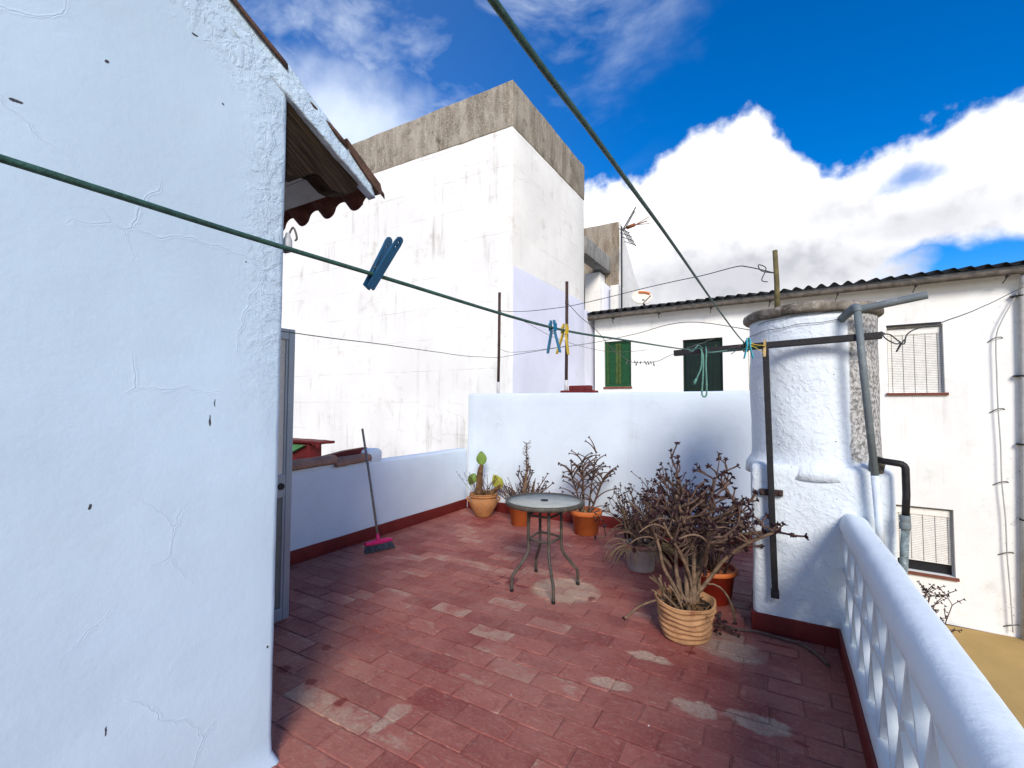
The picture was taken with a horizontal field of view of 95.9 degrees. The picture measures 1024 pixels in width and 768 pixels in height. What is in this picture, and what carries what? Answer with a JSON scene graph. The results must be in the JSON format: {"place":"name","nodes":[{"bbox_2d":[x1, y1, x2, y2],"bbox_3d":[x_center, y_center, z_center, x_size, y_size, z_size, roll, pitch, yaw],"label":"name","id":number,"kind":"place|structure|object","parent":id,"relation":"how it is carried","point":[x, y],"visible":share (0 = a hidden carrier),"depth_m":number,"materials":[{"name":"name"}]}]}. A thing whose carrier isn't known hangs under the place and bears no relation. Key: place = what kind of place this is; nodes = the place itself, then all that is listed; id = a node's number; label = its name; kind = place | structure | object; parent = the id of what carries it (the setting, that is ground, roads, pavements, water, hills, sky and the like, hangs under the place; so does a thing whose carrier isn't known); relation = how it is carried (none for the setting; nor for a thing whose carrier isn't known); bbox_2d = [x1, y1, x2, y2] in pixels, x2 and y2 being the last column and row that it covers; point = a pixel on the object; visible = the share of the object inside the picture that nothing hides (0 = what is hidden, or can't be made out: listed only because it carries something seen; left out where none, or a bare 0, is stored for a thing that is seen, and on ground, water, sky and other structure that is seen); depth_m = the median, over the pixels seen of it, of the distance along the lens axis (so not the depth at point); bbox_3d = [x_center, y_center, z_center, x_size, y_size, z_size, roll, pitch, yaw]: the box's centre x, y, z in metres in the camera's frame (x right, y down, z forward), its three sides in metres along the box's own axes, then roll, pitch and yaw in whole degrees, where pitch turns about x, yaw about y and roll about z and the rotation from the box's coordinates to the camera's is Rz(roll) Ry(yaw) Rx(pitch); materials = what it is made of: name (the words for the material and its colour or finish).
{"place":"outdoors","nodes":[
{"label":"outdoors","id":0,"kind":"place"},
{"bbox_2d":[281,80,594,498],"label":"building","id":1,"kind":"structure","parent":0,"point":[481,203],"depth_m":9.48,"materials":[{"name":"paint"}]},
{"bbox_2d":[271,508,865,767],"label":"terrace floor","id":2,"kind":"structure","parent":0,"point":[435,643],"depth_m":2.64,"materials":[{"name":"tile"}]},
{"bbox_2d":[0,0,384,767],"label":"gable house","id":3,"kind":"structure","parent":2,"relation":"on","point":[146,398],"depth_m":1.60,"materials":[{"name":"paint"}]},
{"bbox_2d":[274,328,294,622],"bbox_3d":[-1.778,0.610,2.955,0.050,2.035,0.795,-1,-3,30],"label":"door","id":4,"kind":"structure","parent":3,"relation":"in","point":[287,351],"depth_m":3.25,"materials":[{"name":"grey metal"}]},
{"bbox_2d":[283,227,297,253],"bbox_3d":[-1.014,-0.658,2.095,0.062,0.119,0.054,-1,-3,30],"label":"cable fitting","id":5,"kind":"object","parent":3,"relation":"attached to","point":[287,240],"visible":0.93,"depth_m":2.09,"materials":[{"name":"grey metal"}]},
{"bbox_2d":[361,428,395,554],"bbox_3d":[-1.441,1.110,4.978,0.570,1.237,0.325,-6,-6,67],"label":"broom","id":6,"kind":"object","parent":2,"relation":"on","point":[377,544],"visible":1,"depth_m":4.82,"materials":[{"name":"plastic"}]},
{"bbox_2d":[456,451,502,517],"bbox_3d":[-0.432,1.351,6.223,0.420,0.876,0.572,-4,-5,59],"label":"potted cactus","id":7,"kind":"object","parent":2,"relation":"on","point":[482,502],"visible":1,"depth_m":6.22,"materials":[{"name":"ceramic"}]},
{"bbox_2d":[494,440,554,525],"bbox_3d":[0.135,1.241,5.873,0.734,1.069,0.427,1,-3,-14],"label":"potted succulent","id":8,"kind":"object","parent":2,"relation":"on","point":[518,517],"visible":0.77,"depth_m":5.80,"materials":[{"name":"orange plant"}]},
{"bbox_2d":[505,492,583,603],"bbox_3d":[0.272,1.329,3.854,0.656,0.720,0.656,-1,-3,30],"label":"bistro table","id":9,"kind":"object","parent":2,"relation":"on","point":[540,503],"visible":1,"depth_m":3.79,"materials":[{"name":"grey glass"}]},
{"bbox_2d":[549,436,618,535],"bbox_3d":[0.855,1.191,5.450,0.773,1.138,0.623,-1,-3,30],"label":"potted aeonium","id":10,"kind":"object","parent":2,"relation":"on","point":[586,519],"visible":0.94,"depth_m":5.42,"materials":[{"name":"brown plant"}]},
{"bbox_2d":[619,483,661,538],"bbox_3d":[1.370,1.410,4.974,0.518,0.662,0.537,1,-3,-22],"label":"potted shrub","id":11,"kind":"object","parent":2,"relation":"on","point":[632,522],"visible":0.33,"depth_m":4.96,"materials":[{"name":"brown plant"}]},
{"bbox_2d":[601,486,681,572],"bbox_3d":[1.194,1.323,4.284,0.754,0.776,0.745,-1,-3,30],"label":"potted shrub","id":12,"kind":"object","parent":2,"relation":"on","point":[640,562],"visible":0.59,"depth_m":4.21,"materials":[{"name":"plant"}]},
{"bbox_2d":[628,462,706,565],"bbox_3d":[1.619,1.254,4.687,0.828,0.950,0.792,2,-3,-29],"label":"potted shrub","id":13,"kind":"object","parent":2,"relation":"on","point":[667,538],"visible":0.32,"depth_m":4.58,"materials":[{"name":"plant"}]},
{"bbox_2d":[594,441,809,645],"bbox_3d":[1.232,1.038,3.112,1.065,1.244,0.959,1,-3,-13],"label":"potted shrub","id":14,"kind":"object","parent":2,"relation":"on","point":[687,612],"visible":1,"depth_m":3.01,"materials":[{"name":"brown plant"}]},
{"bbox_2d":[660,494,751,605],"bbox_3d":[1.492,1.258,3.651,0.750,0.852,0.810,0,-2,-1],"label":"potted shrub","id":15,"kind":"object","parent":2,"relation":"on","point":[726,574],"visible":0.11,"depth_m":3.48,"materials":[{"name":"red plastic"}]},
{"bbox_2d":[712,614,739,637],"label":"fallen sprig","id":16,"kind":"object","parent":2,"relation":"on","point":[722,623],"visible":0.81,"depth_m":3.08,"materials":[{"name":"brown plant"}]},
{"bbox_2d":[718,611,830,666],"bbox_3d":[1.659,1.645,3.003,0.180,0.022,0.753,2,-3,-36],"label":"hose","id":17,"kind":"object","parent":2,"relation":"on","point":[818,655],"visible":0.88,"depth_m":2.99,"materials":[{"name":"rubber"}]},
{"bbox_2d":[743,300,896,648],"bbox_3d":[2.175,0.553,3.337,0.879,2.271,0.883,-1,-3,30],"label":"water tank","id":18,"kind":"object","parent":2,"relation":"on","point":[822,476],"visible":0.82,"depth_m":3.01,"materials":[{"name":"paint"}]},
{"bbox_2d":[772,250,779,307],"bbox_3d":[2.015,-0.747,3.516,0.045,0.550,0.042,-1,-3,30],"label":"wooden post","id":19,"kind":"object","parent":18,"relation":"on","point":[776,281],"visible":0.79,"depth_m":3.50,"materials":[{"name":"brown wood"}]},
{"bbox_2d":[674,332,882,598],"bbox_3d":[1.720,0.546,3.072,1.211,1.702,0.078,-1,-3,30],"label":"clothesline frame","id":20,"kind":"object","parent":18,"relation":"attached to","point":[771,492],"visible":0.99,"depth_m":3.04,"materials":[{"name":"black paint"}]},
{"bbox_2d":[0,154,759,397],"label":"washing line","id":21,"kind":"object","parent":20,"relation":"attached to","point":[26,166],"visible":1,"depth_m":0.58,"materials":[{"name":"green plastic"}]},
{"bbox_2d":[363,237,402,289],"bbox_3d":[-0.224,-0.210,0.796,0.030,0.108,0.018,10,-22,30],"label":"clothes peg","id":22,"kind":"object","parent":21,"relation":"attached to","point":[383,260],"visible":1,"depth_m":0.79,"materials":[{"name":"blue plastic"}]},
{"bbox_2d":[547,320,560,353],"bbox_3d":[0.117,-0.135,1.311,0.042,0.093,0.016,-3,0,30],"label":"clothes peg","id":23,"kind":"object","parent":21,"relation":"hanging from","point":[554,329],"visible":0.99,"depth_m":1.31,"materials":[{"name":"blue plastic"}]},
{"bbox_2d":[556,324,569,354],"bbox_3d":[0.155,-0.134,1.376,0.042,0.091,0.015,5,0,30],"label":"clothes peg","id":24,"kind":"object","parent":21,"relation":"hanging from","point":[563,326],"visible":0.98,"depth_m":1.37,"materials":[{"name":"yellow plastic"}]},
{"bbox_2d":[763,339,765,356],"bbox_3d":[1.686,-0.238,3.082,0.020,0.116,0.053,2,-1,24],"label":"clothes peg","id":25,"kind":"object","parent":21,"relation":"attached to","point":[764,349],"visible":0.99,"depth_m":3.07,"materials":[{"name":"brown wood"}]},
{"bbox_2d":[487,0,748,351],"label":"washing line","id":26,"kind":"object","parent":20,"relation":"attached to","point":[510,24],"visible":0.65,"depth_m":0.52,"materials":[{"name":"green plastic"}]},
{"bbox_2d":[743,338,753,358],"bbox_3d":[1.576,-0.237,3.076,0.064,0.140,0.024,0,-2,4],"label":"clothes peg","id":27,"kind":"object","parent":26,"relation":"hanging from","point":[747,346],"visible":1,"depth_m":3.07,"materials":[{"name":"plastic"}]},
{"bbox_2d":[748,342,765,351],"bbox_3d":[1.638,-0.253,3.095,0.107,0.049,0.018,29,12,35],"label":"clothes peg","id":28,"kind":"object","parent":20,"relation":"attached to","point":[756,344],"visible":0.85,"depth_m":3.09,"materials":[{"name":"yellow plastic"}]},
{"bbox_2d":[882,287,1022,344],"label":"wire","id":29,"kind":"object","parent":20,"relation":"attached to","point":[941,322],"visible":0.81,"depth_m":4.37,"materials":[{"name":"grey metal"}]},
{"bbox_2d":[880,331,903,351],"bbox_3d":[2.804,-0.333,3.435,1.145,0.111,0.088,3,-3,-45],"label":"wire knot","id":30,"kind":"object","parent":29,"relation":"hanging from","point":[900,344],"visible":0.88,"depth_m":3.63,"materials":[{"name":"grey metal"}]},
{"bbox_2d":[838,303,884,543],"bbox_3d":[2.139,0.227,2.876,0.106,1.450,0.268,1,-3,-10],"label":"drain pipe","id":31,"kind":"object","parent":18,"relation":"attached to","point":[855,309],"visible":0.96,"depth_m":2.78,"materials":[{"name":"grey plastic"}]},
{"bbox_2d":[861,291,927,311],"bbox_3d":[2.293,-0.492,2.794,0.338,0.096,0.046,-2,-3,35],"label":"spout pipe","id":32,"kind":"object","parent":31,"relation":"attached to","point":[896,301],"visible":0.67,"depth_m":2.77,"materials":[{"name":"grey plastic"}]},
{"bbox_2d":[877,456,911,573],"bbox_3d":[2.248,0.940,2.727,0.058,1.014,0.178,2,-3,-39],"label":"elbow pipe","id":33,"kind":"object","parent":18,"relation":"attached to","point":[905,527],"visible":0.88,"depth_m":2.67,"materials":[{"name":"black paint"}]},
{"bbox_2d":[237,0,1023,304],"label":"sky","id":34,"kind":"structure","parent":0,"point":[853,141],"materials":[{"name":"blue"}]},
{"bbox_2d":[946,625,1023,727],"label":"patio","id":35,"kind":"structure","parent":0,"point":[998,660],"depth_m":6.72,"materials":[{"name":"beige concrete"}]},
{"bbox_2d":[917,581,965,633],"bbox_3d":[4.821,3.100,5.239,0.522,1.712,0.259,0,-2,6],"label":"dry shrub","id":36,"kind":"object","parent":35,"relation":"on","point":[925,590],"visible":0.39,"depth_m":5.26,"materials":[{"name":"plant"}]},
{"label":"terrace base","id":37,"kind":"structure","parent":0,"visible":0},
{"bbox_2d":[290,447,466,565],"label":"wall","id":38,"kind":"structure","parent":37,"relation":"on","point":[331,507],"depth_m":5.12,"materials":[{"name":"paint"}]},
{"bbox_2d":[467,391,752,547],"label":"back wall","id":39,"kind":"structure","parent":37,"relation":"on","point":[638,434],"depth_m":5.72,"materials":[{"name":"paint"}]},
{"bbox_2d":[497,292,500,392],"bbox_3d":[-0.189,-0.589,6.718,0.067,1.497,0.056,-1,-3,30],"label":"steel rod","id":40,"kind":"object","parent":39,"relation":"on","point":[499,339],"visible":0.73,"depth_m":6.70,"materials":[{"name":"metal"}]},
{"bbox_2d":[281,331,497,357],"bbox_3d":[-0.850,-0.361,4.559,0.120,0.235,4.471,-1,-3,19],"label":"wire","id":41,"kind":"object","parent":40,"relation":"attached to","point":[381,344],"visible":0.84,"depth_m":3.65,"materials":[{"name":"grey metal"}]},
{"bbox_2d":[526,322,642,351],"bbox_3d":[0.980,-0.750,6.559,2.251,0.616,0.618,1,-3,-7],"label":"wire","id":42,"kind":"object","parent":40,"relation":"attached to","point":[583,346],"visible":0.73,"depth_m":6.39,"materials":[{"name":"grey metal"}]},
{"bbox_2d":[498,322,748,357],"bbox_3d":[0.891,-0.443,5.194,0.193,0.188,3.737,2,-3,-37],"label":"wire","id":43,"kind":"object","parent":40,"relation":"attached to","point":[633,334],"visible":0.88,"depth_m":4.71,"materials":[{"name":"grey metal"}]},
{"bbox_2d":[506,265,773,311],"bbox_3d":[1.040,-0.955,5.217,0.326,0.350,3.857,2,-3,-34],"label":"wire","id":44,"kind":"object","parent":40,"relation":"attached to","point":[647,287],"visible":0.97,"depth_m":4.84,"materials":[{"name":"grey metal"}]},
{"bbox_2d":[758,264,772,281],"bbox_3d":[1.951,-0.851,3.545,0.110,0.148,0.029,-1,-3,19],"label":"wire knot","id":45,"kind":"object","parent":44,"relation":"attached to","point":[763,271],"visible":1,"depth_m":3.55,"materials":[{"name":"grey metal"}]},
{"bbox_2d":[564,281,568,390],"bbox_3d":[0.733,-0.620,6.185,0.064,1.519,0.056,-1,-3,30],"label":"steel rod","id":46,"kind":"object","parent":39,"relation":"on","point":[566,355],"visible":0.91,"depth_m":6.17,"materials":[{"name":"metal"}]},
{"bbox_2d":[568,304,712,362],"bbox_3d":[2.769,-0.686,8.058,0.412,0.865,5.599,-2,-3,43],"label":"wire","id":47,"kind":"object","parent":46,"relation":"attached to","point":[618,353],"visible":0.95,"depth_m":6.35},
{"bbox_2d":[626,360,654,365],"bbox_3d":[1.943,-0.316,6.937,0.066,0.113,0.919,-2,-3,44],"label":"rag string","id":48,"kind":"object","parent":47,"relation":"hanging from","point":[640,363],"visible":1,"depth_m":7.00,"materials":[{"name":"grey fabric"}]},
{"bbox_2d":[560,385,597,392],"bbox_3d":[0.884,0.074,6.077,0.482,0.109,0.164,-1,-3,30],"label":"cement cap","id":49,"kind":"object","parent":39,"relation":"on","point":[581,389],"visible":0.81,"depth_m":6.00,"materials":[{"name":"red concrete"}]},
{"bbox_2d":[838,513,1023,767],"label":"balustrade","id":50,"kind":"object","parent":37,"relation":"on","point":[922,693],"visible":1,"depth_m":1.49,"materials":[{"name":"paint"}]},
{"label":"ground","id":51,"kind":"structure","parent":0,"visible":0},
{"bbox_2d":[292,438,334,459],"bbox_3d":[-3.811,2.507,8.004,1.706,3.103,0.355,-1,-3,30],"label":"red ledge","id":52,"kind":"object","parent":51,"relation":"on","point":[306,448],"visible":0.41,"depth_m":7.77,"materials":[{"name":"paint"}]},
{"bbox_2d":[584,222,645,311],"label":"building","id":53,"kind":"structure","parent":51,"relation":"on","point":[602,261],"depth_m":13.11,"materials":[{"name":"concrete"},{"name":"white plaster"}]},
{"bbox_2d":[587,260,1023,640],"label":"opposite house","id":54,"kind":"structure","parent":51,"relation":"on","point":[952,411],"depth_m":8.01,"materials":[{"name":"paint"}]},
{"bbox_2d":[603,341,631,388],"bbox_3d":[2.628,-0.472,11.423,0.735,1.180,0.150,-2,-3,34],"label":"window","id":55,"kind":"structure","parent":54,"relation":"in","point":[617,373],"depth_m":11.44,"materials":[{"name":"green paint"}]},
{"bbox_2d":[618,207,649,307],"bbox_3d":[3.269,-3.270,12.176,0.831,2.850,0.447,-1,-3,30],"label":"television antenna","id":56,"kind":"object","parent":54,"relation":"attached to","point":[629,226],"visible":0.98,"depth_m":12.32,"materials":[{"name":"metal"}]},
{"bbox_2d":[631,290,652,304],"bbox_3d":[3.425,-2.181,11.836,0.440,0.564,0.629,2,-3,-37],"label":"dish panel","id":57,"kind":"object","parent":54,"relation":"attached to","point":[643,297],"visible":0.98,"depth_m":11.98,"materials":[{"name":"metal"}]},
{"bbox_2d":[683,338,722,390],"bbox_3d":[4.286,-0.324,10.335,0.842,1.370,0.070,-2,-3,34],"label":"window","id":58,"kind":"structure","parent":54,"relation":"in","point":[691,363],"depth_m":10.32,"materials":[{"name":"green wood"}]},
{"bbox_2d":[748,340,749,390],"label":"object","id":59,"kind":"structure","parent":54,"relation":"in","point":[748,340],"depth_m":9.81,"materials":[{"name":"grey metal"}]},
{"bbox_2d":[886,322,948,395],"bbox_3d":[7.219,-0.436,8.267,0.833,1.285,0.180,-2,-3,34],"label":"window","id":60,"kind":"structure","parent":54,"relation":"in","point":[916,368],"depth_m":8.28,"materials":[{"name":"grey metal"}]},
{"bbox_2d":[895,504,959,581],"bbox_3d":[7.238,2.753,8.108,0.855,1.188,0.180,-2,-3,34],"label":"window","id":61,"kind":"structure","parent":54,"relation":"in","point":[931,545],"depth_m":8.09,"materials":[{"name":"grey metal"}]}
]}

